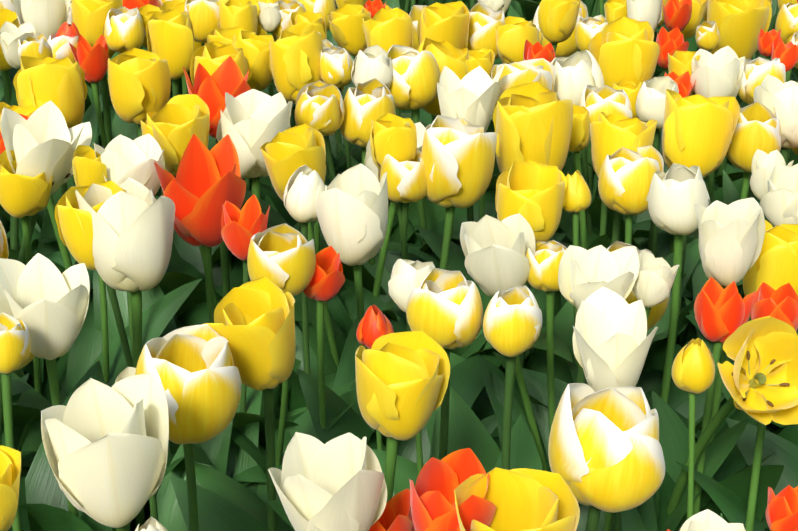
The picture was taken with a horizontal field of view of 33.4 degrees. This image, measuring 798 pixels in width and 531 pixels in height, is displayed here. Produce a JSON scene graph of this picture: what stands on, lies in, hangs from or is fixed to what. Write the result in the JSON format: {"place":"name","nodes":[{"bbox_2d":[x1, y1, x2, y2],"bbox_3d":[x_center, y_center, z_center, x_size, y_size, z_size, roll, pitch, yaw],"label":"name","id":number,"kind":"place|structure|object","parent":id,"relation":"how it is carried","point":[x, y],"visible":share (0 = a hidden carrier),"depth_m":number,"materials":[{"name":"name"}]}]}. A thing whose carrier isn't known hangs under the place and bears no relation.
{"place":"outdoors","nodes":[
{"label":"outdoors","id":0,"kind":"place"},
{"label":"ground","id":1,"kind":"structure","parent":0,"visible":0},
{"bbox_2d":[0,446,20,530],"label":"yellow tulip","id":2,"kind":"object","parent":1,"relation":"on","point":[10,465],"visible":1,"depth_m":0.85,"materials":[{"name":"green plant"}]},
{"bbox_2d":[0,21,56,246],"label":"white tulip","id":3,"kind":"object","parent":1,"relation":"on","point":[11,34],"visible":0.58,"depth_m":1.74,"materials":[{"name":"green plant"}]},
{"bbox_2d":[0,101,92,390],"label":"white tulip","id":4,"kind":"object","parent":1,"relation":"on","point":[44,139],"visible":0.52,"depth_m":1.37,"materials":[{"name":"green plant"}]},
{"bbox_2d":[2,373,92,530],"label":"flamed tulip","id":5,"kind":"object","parent":1,"relation":"on","point":[43,517],"visible":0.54,"depth_m":1.18,"materials":[{"name":"green plant"}]},
{"bbox_2d":[8,56,87,273],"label":"yellow tulip","id":6,"kind":"object","parent":1,"relation":"on","point":[60,84],"visible":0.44,"depth_m":1.56,"materials":[{"name":"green plant"}]},
{"bbox_2d":[0,0,102,245],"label":"white tulip","id":7,"kind":"object","parent":1,"relation":"on","point":[47,18],"visible":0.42,"depth_m":1.81,"materials":[{"name":"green plant"}]},
{"bbox_2d":[0,312,129,530],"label":"flamed tulip","id":8,"kind":"object","parent":1,"relation":"on","point":[41,485],"visible":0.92,"depth_m":1.08,"materials":[{"name":"green plant"}]},
{"bbox_2d":[66,300,111,397],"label":"leaf","id":9,"kind":"object","parent":1,"relation":"on","point":[85,350],"visible":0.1,"depth_m":1.51,"materials":[{"name":"green plant"}]},
{"bbox_2d":[0,150,188,404],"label":"yellow tulip","id":10,"kind":"object","parent":1,"relation":"on","point":[23,197],"visible":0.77,"depth_m":1.36,"materials":[{"name":"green plant"}]},
{"bbox_2d":[71,0,122,143],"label":"yellow tulip","id":11,"kind":"object","parent":1,"relation":"on","point":[89,17],"visible":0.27,"depth_m":1.78,"materials":[{"name":"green plant"}]},
{"bbox_2d":[0,220,201,378],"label":"flamed tulip","id":12,"kind":"object","parent":1,"relation":"on","point":[158,315],"visible":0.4,"depth_m":1.45,"materials":[{"name":"green plant"}]},
{"bbox_2d":[41,373,168,530],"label":"white tulip","id":13,"kind":"object","parent":1,"relation":"on","point":[106,448],"visible":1,"depth_m":0.88,"materials":[{"name":"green plant"}]},
{"bbox_2d":[0,114,219,381],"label":"orange tulip","id":14,"kind":"object","parent":1,"relation":"on","point":[196,314],"visible":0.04,"depth_m":1.55,"materials":[{"name":"green plant"}]},
{"bbox_2d":[72,145,162,486],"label":"yellow tulip","id":15,"kind":"object","parent":1,"relation":"on","point":[89,167],"visible":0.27,"depth_m":1.33,"materials":[{"name":"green plant"}]},
{"bbox_2d":[68,48,170,293],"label":"yellow tulip","id":16,"kind":"object","parent":1,"relation":"on","point":[139,82],"visible":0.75,"depth_m":1.56,"materials":[{"name":"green plant"}]},
{"bbox_2d":[36,34,214,228],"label":"orange tulip","id":17,"kind":"object","parent":1,"relation":"on","point":[93,63],"visible":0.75,"depth_m":1.70,"materials":[{"name":"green plant"}]},
{"bbox_2d":[0,253,262,517],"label":"white tulip","id":18,"kind":"object","parent":1,"relation":"on","point":[44,299],"visible":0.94,"depth_m":1.09,"materials":[{"name":"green plant"}]},
{"bbox_2d":[103,6,181,137],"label":"flamed tulip","id":19,"kind":"object","parent":1,"relation":"on","point":[123,29],"visible":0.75,"depth_m":1.74,"materials":[{"name":"yellow plant"}]},
{"bbox_2d":[21,134,266,529],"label":"white tulip","id":20,"kind":"object","parent":1,"relation":"on","point":[123,158],"visible":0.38,"depth_m":1.37,"materials":[{"name":"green plant"}]},
{"bbox_2d":[35,41,300,271],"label":"yellow tulip","id":21,"kind":"object","parent":1,"relation":"on","point":[211,57],"visible":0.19,"depth_m":1.62,"materials":[{"name":"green plant"}]},
{"bbox_2d":[44,94,316,307],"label":"yellow tulip","id":22,"kind":"object","parent":1,"relation":"on","point":[178,122],"visible":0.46,"depth_m":1.42,"materials":[{"name":"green plant"}]},
{"bbox_2d":[11,180,355,489],"bbox_3d":[-0.207,0.157,1.351,0.460,0.548,0.190,-4,27,-9],"label":"yellow tulip","id":23,"kind":"object","parent":1,"relation":"on","point":[74,224],"visible":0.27,"depth_m":1.22,"materials":[{"name":"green plant"}]},
{"bbox_2d":[15,178,353,530],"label":"white tulip","id":24,"kind":"object","parent":1,"relation":"on","point":[133,228],"visible":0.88,"depth_m":1.18,"materials":[{"name":"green plant"}]},
{"bbox_2d":[146,9,222,295],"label":"yellow tulip","id":25,"kind":"object","parent":1,"relation":"on","point":[170,36],"visible":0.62,"depth_m":1.67,"materials":[{"name":"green plant"}]},
{"bbox_2d":[135,324,240,530],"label":"flamed tulip","id":26,"kind":"object","parent":1,"relation":"on","point":[194,369],"visible":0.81,"depth_m":0.97,"materials":[{"name":"yellow plant"}]},
{"bbox_2d":[115,367,261,530],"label":"tulip","id":27,"kind":"object","parent":1,"relation":"on","point":[224,452],"visible":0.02,"depth_m":1.28,"materials":[{"name":"green plant"}]},
{"bbox_2d":[154,134,245,475],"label":"orange tulip","id":28,"kind":"object","parent":1,"relation":"on","point":[202,187],"visible":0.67,"depth_m":1.30,"materials":[{"name":"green plant"}]},
{"bbox_2d":[184,0,219,46],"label":"flamed tulip","id":29,"kind":"object","parent":1,"relation":"on","point":[204,17],"visible":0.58,"depth_m":1.82,"materials":[{"name":"yellow plant"}]},
{"bbox_2d":[159,56,250,316],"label":"orange tulip","id":30,"kind":"object","parent":1,"relation":"on","point":[218,83],"visible":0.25,"depth_m":1.54,"materials":[{"name":"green plant"}]},
{"bbox_2d":[212,30,278,264],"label":"yellow tulip","id":31,"kind":"object","parent":1,"relation":"on","point":[255,48],"visible":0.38,"depth_m":1.67,"materials":[{"name":"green plant"}]},
{"bbox_2d":[219,0,271,200],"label":"yellow tulip","id":32,"kind":"object","parent":1,"relation":"on","point":[243,14],"visible":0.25,"depth_m":1.81,"materials":[{"name":"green plant"}]},
{"bbox_2d":[166,89,345,301],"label":"white tulip","id":33,"kind":"object","parent":1,"relation":"on","point":[251,122],"visible":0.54,"depth_m":1.45,"materials":[{"name":"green plant"}]},
{"bbox_2d":[202,276,316,530],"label":"yellow tulip","id":34,"kind":"object","parent":1,"relation":"on","point":[253,324],"visible":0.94,"depth_m":1.04,"materials":[{"name":"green plant"}]},
{"bbox_2d":[163,223,355,478],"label":"flamed tulip","id":35,"kind":"object","parent":1,"relation":"on","point":[282,257],"visible":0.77,"depth_m":1.14,"materials":[{"name":"yellow plant"}]},
{"bbox_2d":[147,194,374,500],"bbox_3d":[-0.149,0.172,1.338,0.333,0.533,0.154,1,27,1],"label":"orange tulip","id":36,"kind":"object","parent":1,"relation":"on","point":[244,225],"visible":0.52,"depth_m":1.22,"materials":[{"name":"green plant"}]},
{"bbox_2d":[154,80,397,321],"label":"flamed tulip","id":37,"kind":"object","parent":1,"relation":"on","point":[319,104],"visible":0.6,"depth_m":1.51,"materials":[{"name":"yellow plant"}]},
{"bbox_2d":[260,124,352,411],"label":"yellow tulip","id":38,"kind":"object","parent":1,"relation":"on","point":[287,153],"visible":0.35,"depth_m":1.36,"materials":[{"name":"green plant"}]},
{"bbox_2d":[170,331,449,530],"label":"yellow tulip","id":39,"kind":"object","parent":1,"relation":"on","point":[402,379],"visible":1,"depth_m":0.97,"materials":[{"name":"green plant"}]},
{"bbox_2d":[232,165,396,449],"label":"white tulip","id":40,"kind":"object","parent":1,"relation":"on","point":[304,188],"visible":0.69,"depth_m":1.28,"materials":[{"name":"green plant"}]},
{"bbox_2d":[241,78,395,264],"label":"flamed tulip","id":41,"kind":"object","parent":1,"relation":"on","point":[366,103],"visible":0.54,"depth_m":1.52,"materials":[{"name":"yellow plant"}]},
{"bbox_2d":[222,122,425,297],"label":"white tulip","id":42,"kind":"object","parent":1,"relation":"on","point":[368,160],"depth_m":1.50,"materials":[{"name":"green plant"}]},
{"bbox_2d":[268,432,386,530],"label":"white tulip","id":43,"kind":"object","parent":1,"relation":"on","point":[338,483],"visible":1,"depth_m":0.84,"materials":[{"name":"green plant"}]},
{"bbox_2d":[215,45,439,291],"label":"flamed tulip","id":44,"kind":"object","parent":1,"relation":"on","point":[415,80],"visible":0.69,"depth_m":1.60,"materials":[{"name":"yellow plant"}]},
{"bbox_2d":[260,11,398,227],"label":"yellow tulip","id":45,"kind":"object","parent":1,"relation":"on","point":[303,22],"visible":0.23,"depth_m":1.80,"materials":[{"name":"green plant"}]},
{"bbox_2d":[288,164,387,446],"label":"white tulip","id":46,"kind":"object","parent":1,"relation":"on","point":[352,208],"visible":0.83,"depth_m":1.23,"materials":[{"name":"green plant"}]},
{"bbox_2d":[195,268,482,530],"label":"flamed tulip","id":47,"kind":"object","parent":1,"relation":"on","point":[444,309],"visible":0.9,"depth_m":1.07,"materials":[{"name":"yellow plant"}]},
{"bbox_2d":[269,30,419,242],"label":"yellow tulip","id":48,"kind":"object","parent":1,"relation":"on","point":[294,62],"visible":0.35,"depth_m":1.62,"materials":[{"name":"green plant"}]},
{"bbox_2d":[245,46,455,243],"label":"flamed tulip","id":49,"kind":"object","parent":1,"relation":"on","point":[336,64],"visible":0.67,"depth_m":1.70,"materials":[{"name":"plant"}]},
{"bbox_2d":[296,259,434,474],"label":"white tulip","id":50,"kind":"object","parent":1,"relation":"on","point":[407,276],"visible":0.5,"depth_m":1.25,"materials":[{"name":"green plant"}]},
{"bbox_2d":[231,246,505,497],"bbox_3d":[-0.097,0.208,1.297,0.243,0.506,0.510,13,29,25],"label":"orange tulip","id":51,"kind":"object","parent":1,"relation":"on","point":[467,384],"visible":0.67,"depth_m":1.28,"materials":[{"name":"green plant"}]},
{"bbox_2d":[327,4,431,124],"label":"yellow tulip","id":52,"kind":"object","parent":1,"relation":"on","point":[346,27],"visible":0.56,"depth_m":1.86,"materials":[{"name":"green plant"}]},
{"bbox_2d":[267,305,496,530],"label":"orange tulip","id":53,"kind":"object","parent":1,"relation":"on","point":[371,327],"visible":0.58,"depth_m":1.20,"materials":[{"name":"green plant"}]},
{"bbox_2d":[369,488,415,530],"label":"orange tulip","id":54,"kind":"object","parent":1,"relation":"on","point":[396,515],"visible":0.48,"depth_m":0.90,"materials":[{"name":"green plant"}]},
{"bbox_2d":[333,7,459,251],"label":"yellow tulip","id":55,"kind":"object","parent":1,"relation":"on","point":[385,29],"visible":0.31,"depth_m":1.71,"materials":[{"name":"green plant"}]},
{"bbox_2d":[324,38,496,216],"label":"yellow tulip","id":56,"kind":"object","parent":1,"relation":"on","point":[450,56],"visible":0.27,"depth_m":1.67,"materials":[{"name":"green plant"}]},
{"bbox_2d":[294,113,541,374],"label":"yellow tulip","id":57,"kind":"object","parent":1,"relation":"on","point":[394,136],"visible":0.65,"depth_m":1.36,"materials":[{"name":"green plant"}]},
{"bbox_2d":[341,45,496,322],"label":"white tulip","id":58,"kind":"object","parent":1,"relation":"on","point":[370,63],"visible":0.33,"depth_m":1.59,"materials":[{"name":"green plant"}]},
{"bbox_2d":[293,115,572,373],"bbox_3d":[0.041,0.102,1.464,0.357,0.547,0.153,12,29,23],"label":"flamed tulip","id":59,"kind":"object","parent":1,"relation":"on","point":[458,156],"visible":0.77,"depth_m":1.36,"materials":[{"name":"yellow plant"}]},
{"bbox_2d":[388,65,504,356],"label":"white tulip","id":60,"kind":"object","parent":1,"relation":"on","point":[471,97],"visible":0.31,"depth_m":1.49,"materials":[{"name":"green plant"}]},
{"bbox_2d":[409,448,495,530],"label":"orange tulip","id":61,"kind":"object","parent":1,"relation":"on","point":[432,498],"visible":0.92,"depth_m":0.83,"materials":[{"name":"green plant"}]},
{"bbox_2d":[363,148,545,372],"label":"flamed tulip","id":62,"kind":"object","parent":1,"relation":"on","point":[406,183],"visible":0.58,"depth_m":1.36,"materials":[{"name":"yellow plant"}]},
{"bbox_2d":[372,285,541,493],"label":"flamed tulip","id":63,"kind":"object","parent":1,"relation":"on","point":[512,322],"visible":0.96,"depth_m":1.10,"materials":[{"name":"yellow plant"}]},
{"bbox_2d":[417,1,499,218],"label":"yellow tulip","id":64,"kind":"object","parent":1,"relation":"on","point":[440,22],"visible":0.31,"depth_m":1.74,"materials":[{"name":"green plant"}]},
{"bbox_2d":[467,3,504,60],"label":"flamed tulip","id":65,"kind":"object","parent":1,"relation":"on","point":[485,21],"visible":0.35,"depth_m":1.77,"materials":[{"name":"yellow plant"}]},
{"bbox_2d":[415,104,590,249],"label":"yellow tulip","id":66,"kind":"object","parent":1,"relation":"on","point":[580,137],"visible":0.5,"depth_m":1.47,"materials":[{"name":"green plant"}]},
{"bbox_2d":[460,213,547,471],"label":"white tulip","id":67,"kind":"object","parent":1,"relation":"on","point":[495,252],"visible":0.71,"depth_m":1.16,"materials":[{"name":"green plant"}]},
{"bbox_2d":[453,467,579,530],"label":"yellow tulip","id":68,"kind":"object","parent":1,"relation":"on","point":[523,499],"visible":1,"depth_m":0.83,"materials":[{"name":"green plant"}]},
{"bbox_2d":[494,414,542,470],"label":"yellow tulip","id":69,"kind":"object","parent":1,"relation":"on","point":[524,453],"visible":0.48,"depth_m":1.21,"materials":[{"name":"green plant"}]},
{"bbox_2d":[376,58,682,369],"bbox_3d":[0.172,0.036,1.596,0.498,0.548,0.144,18,32,32],"label":"flamed tulip","id":70,"kind":"object","parent":1,"relation":"on","point":[542,71],"visible":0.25,"depth_m":1.52,"materials":[{"name":"plant"}]},
{"bbox_2d":[493,81,572,173],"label":"yellow tulip","id":71,"kind":"object","parent":1,"relation":"on","point":[532,121],"visible":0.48,"depth_m":1.39,"materials":[{"name":"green plant"}]},
{"bbox_2d":[495,160,573,383],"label":"yellow tulip","id":72,"kind":"object","parent":1,"relation":"on","point":[532,193],"visible":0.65,"depth_m":1.29,"materials":[{"name":"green plant"}]},
{"bbox_2d":[492,0,580,175],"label":"yellow tulip","id":73,"kind":"object","parent":1,"relation":"on","point":[557,20],"visible":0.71,"depth_m":1.82,"materials":[{"name":"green plant"}]},
{"bbox_2d":[417,85,692,331],"bbox_3d":[0.209,0.044,1.599,0.379,0.530,0.102,1,27,1],"label":"flamed tulip","id":74,"kind":"object","parent":1,"relation":"on","point":[594,101],"visible":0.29,"depth_m":1.54,"materials":[{"name":"yellow plant"}]},
{"bbox_2d":[422,16,689,257],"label":"yellow tulip","id":75,"kind":"object","parent":1,"relation":"on","point":[513,34],"visible":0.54,"depth_m":1.75,"materials":[{"name":"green plant"}]},
{"bbox_2d":[492,145,666,443],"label":"flamed tulip","id":76,"kind":"object","parent":1,"relation":"on","point":[625,178],"visible":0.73,"depth_m":1.34,"materials":[{"name":"yellow plant"}]},
{"bbox_2d":[450,241,711,450],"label":"flamed tulip","id":77,"kind":"object","parent":1,"relation":"on","point":[481,408],"visible":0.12,"depth_m":1.30,"materials":[{"name":"green plant"}]},
{"bbox_2d":[425,245,750,530],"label":"white tulip","id":78,"kind":"object","parent":1,"relation":"on","point":[584,274],"visible":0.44,"depth_m":1.12,"materials":[{"name":"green plant"}]},
{"bbox_2d":[548,383,664,530],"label":"flamed tulip","id":79,"kind":"object","parent":1,"relation":"on","point":[605,452],"visible":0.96,"depth_m":0.90,"materials":[{"name":"yellow plant"}]},
{"bbox_2d":[493,170,724,507],"bbox_3d":[0.214,0.158,1.381,0.146,0.519,0.477,22,34,37],"label":"yellow tulip","id":80,"kind":"object","parent":1,"relation":"on","point":[578,196],"visible":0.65,"depth_m":1.32,"materials":[{"name":"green plant"}]},
{"bbox_2d":[530,112,699,370],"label":"yellow tulip","id":81,"kind":"object","parent":1,"relation":"on","point":[611,133],"visible":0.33,"depth_m":1.39,"materials":[{"name":"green plant"}]},
{"bbox_2d":[573,287,657,530],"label":"white tulip","id":82,"kind":"object","parent":1,"relation":"on","point":[611,343],"visible":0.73,"depth_m":1.02,"materials":[{"name":"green plant"}]},
{"bbox_2d":[551,50,685,288],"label":"white tulip","id":83,"kind":"object","parent":1,"relation":"on","point":[577,72],"visible":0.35,"depth_m":1.56,"materials":[{"name":"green plant"}]},
{"bbox_2d":[588,17,659,251],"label":"yellow tulip","id":84,"kind":"object","parent":1,"relation":"on","point":[624,48],"visible":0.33,"depth_m":1.61,"materials":[{"name":"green plant"}]},
{"bbox_2d":[492,240,767,527],"bbox_3d":[0.161,0.218,1.262,0.449,0.518,0.138,6,27,11],"label":"flamed tulip","id":85,"kind":"object","parent":1,"relation":"on","point":[545,260],"visible":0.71,"depth_m":1.18,"materials":[{"name":"yellow plant"}]},
{"bbox_2d":[515,277,756,530],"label":"orange tulip","id":86,"kind":"object","parent":1,"relation":"on","point":[722,315],"visible":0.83,"depth_m":1.20,"materials":[{"name":"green plant"}]},
{"bbox_2d":[529,89,743,381],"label":"yellow tulip","id":87,"kind":"object","parent":1,"relation":"on","point":[698,130],"visible":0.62,"depth_m":1.40,"materials":[{"name":"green plant"}]},
{"bbox_2d":[477,316,797,522],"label":"yellow tulip","id":88,"kind":"object","parent":1,"relation":"on","point":[759,377],"visible":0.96,"depth_m":0.99,"materials":[{"name":"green plant"}]},
{"bbox_2d":[591,27,688,237],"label":"orange tulip","id":89,"kind":"object","parent":1,"relation":"on","point":[671,42],"visible":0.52,"depth_m":1.74,"materials":[{"name":"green plant"}]},
{"bbox_2d":[559,50,764,253],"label":"yellow tulip","id":90,"kind":"object","parent":1,"relation":"on","point":[679,63],"visible":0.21,"depth_m":1.64,"materials":[{"name":"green plant"}]},
{"bbox_2d":[529,163,797,441],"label":"white tulip","id":91,"kind":"object","parent":1,"relation":"on","point":[677,192],"visible":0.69,"depth_m":1.27,"materials":[{"name":"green plant"}]},
{"bbox_2d":[636,76,694,342],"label":"white tulip","id":92,"kind":"object","parent":1,"relation":"on","point":[650,101],"visible":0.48,"depth_m":1.50,"materials":[{"name":"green plant"}]},
{"bbox_2d":[567,198,764,444],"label":"white tulip","id":93,"kind":"object","parent":1,"relation":"on","point":[731,237],"visible":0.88,"depth_m":1.13,"materials":[{"name":"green plant"}]},
{"bbox_2d":[593,46,744,346],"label":"white tulip","id":94,"kind":"object","parent":1,"relation":"on","point":[717,73],"visible":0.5,"depth_m":1.57,"materials":[{"name":"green plant"}]},
{"bbox_2d":[559,74,797,298],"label":"white tulip","id":95,"kind":"object","parent":1,"relation":"on","point":[770,92],"visible":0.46,"depth_m":1.47,"materials":[{"name":"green plant"}]},
{"bbox_2d":[604,250,774,530],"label":"white tulip","id":96,"kind":"object","parent":1,"relation":"on","point":[653,284],"visible":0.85,"depth_m":1.12,"materials":[{"name":"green plant"}]},
{"bbox_2d":[672,338,714,519],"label":"yellow tulip","id":97,"kind":"object","parent":1,"relation":"on","point":[693,370],"visible":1,"depth_m":0.98,"materials":[{"name":"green plant"}]},
{"bbox_2d":[623,57,785,241],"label":"flamed tulip","id":98,"kind":"object","parent":1,"relation":"on","point":[756,71],"visible":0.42,"depth_m":1.58,"materials":[{"name":"white plant"}]},
{"bbox_2d":[637,220,797,528],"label":"yellow tulip","id":99,"kind":"object","parent":1,"relation":"on","point":[775,266],"visible":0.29,"depth_m":1.20,"materials":[{"name":"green plant"}]},
{"bbox_2d":[675,461,764,530],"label":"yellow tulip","id":100,"kind":"object","parent":1,"relation":"on","point":[731,505],"visible":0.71,"depth_m":1.14,"materials":[{"name":"green plant"}]},
{"bbox_2d":[647,149,793,438],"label":"white tulip","id":101,"kind":"object","parent":1,"relation":"on","point":[763,163],"visible":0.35,"depth_m":1.36,"materials":[{"name":"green plant"}]},
{"bbox_2d":[660,282,797,530],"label":"orange tulip","id":102,"kind":"object","parent":1,"relation":"on","point":[780,303],"visible":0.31,"depth_m":1.07,"materials":[{"name":"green plant"}]},
{"bbox_2d":[706,0,771,191],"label":"yellow tulip","id":103,"kind":"object","parent":1,"relation":"on","point":[740,24],"visible":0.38,"depth_m":1.79,"materials":[{"name":"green plant"}]},
{"bbox_2d":[684,164,797,432],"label":"white tulip","id":104,"kind":"object","parent":1,"relation":"on","point":[779,203],"visible":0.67,"depth_m":1.29,"materials":[{"name":"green plant"}]},
{"bbox_2d":[726,102,786,428],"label":"flamed tulip","id":105,"kind":"object","parent":1,"relation":"on","point":[758,126],"visible":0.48,"depth_m":1.44,"materials":[{"name":"yellow plant"}]},
{"bbox_2d":[720,485,797,530],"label":"orange tulip","id":106,"kind":"object","parent":1,"relation":"on","point":[782,511],"visible":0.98,"depth_m":0.84,"materials":[{"name":"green plant"}]},
{"bbox_2d":[726,418,797,495],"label":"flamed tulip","id":107,"kind":"object","parent":1,"relation":"on","point":[785,454],"visible":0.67,"depth_m":1.24,"materials":[{"name":"green plant"}]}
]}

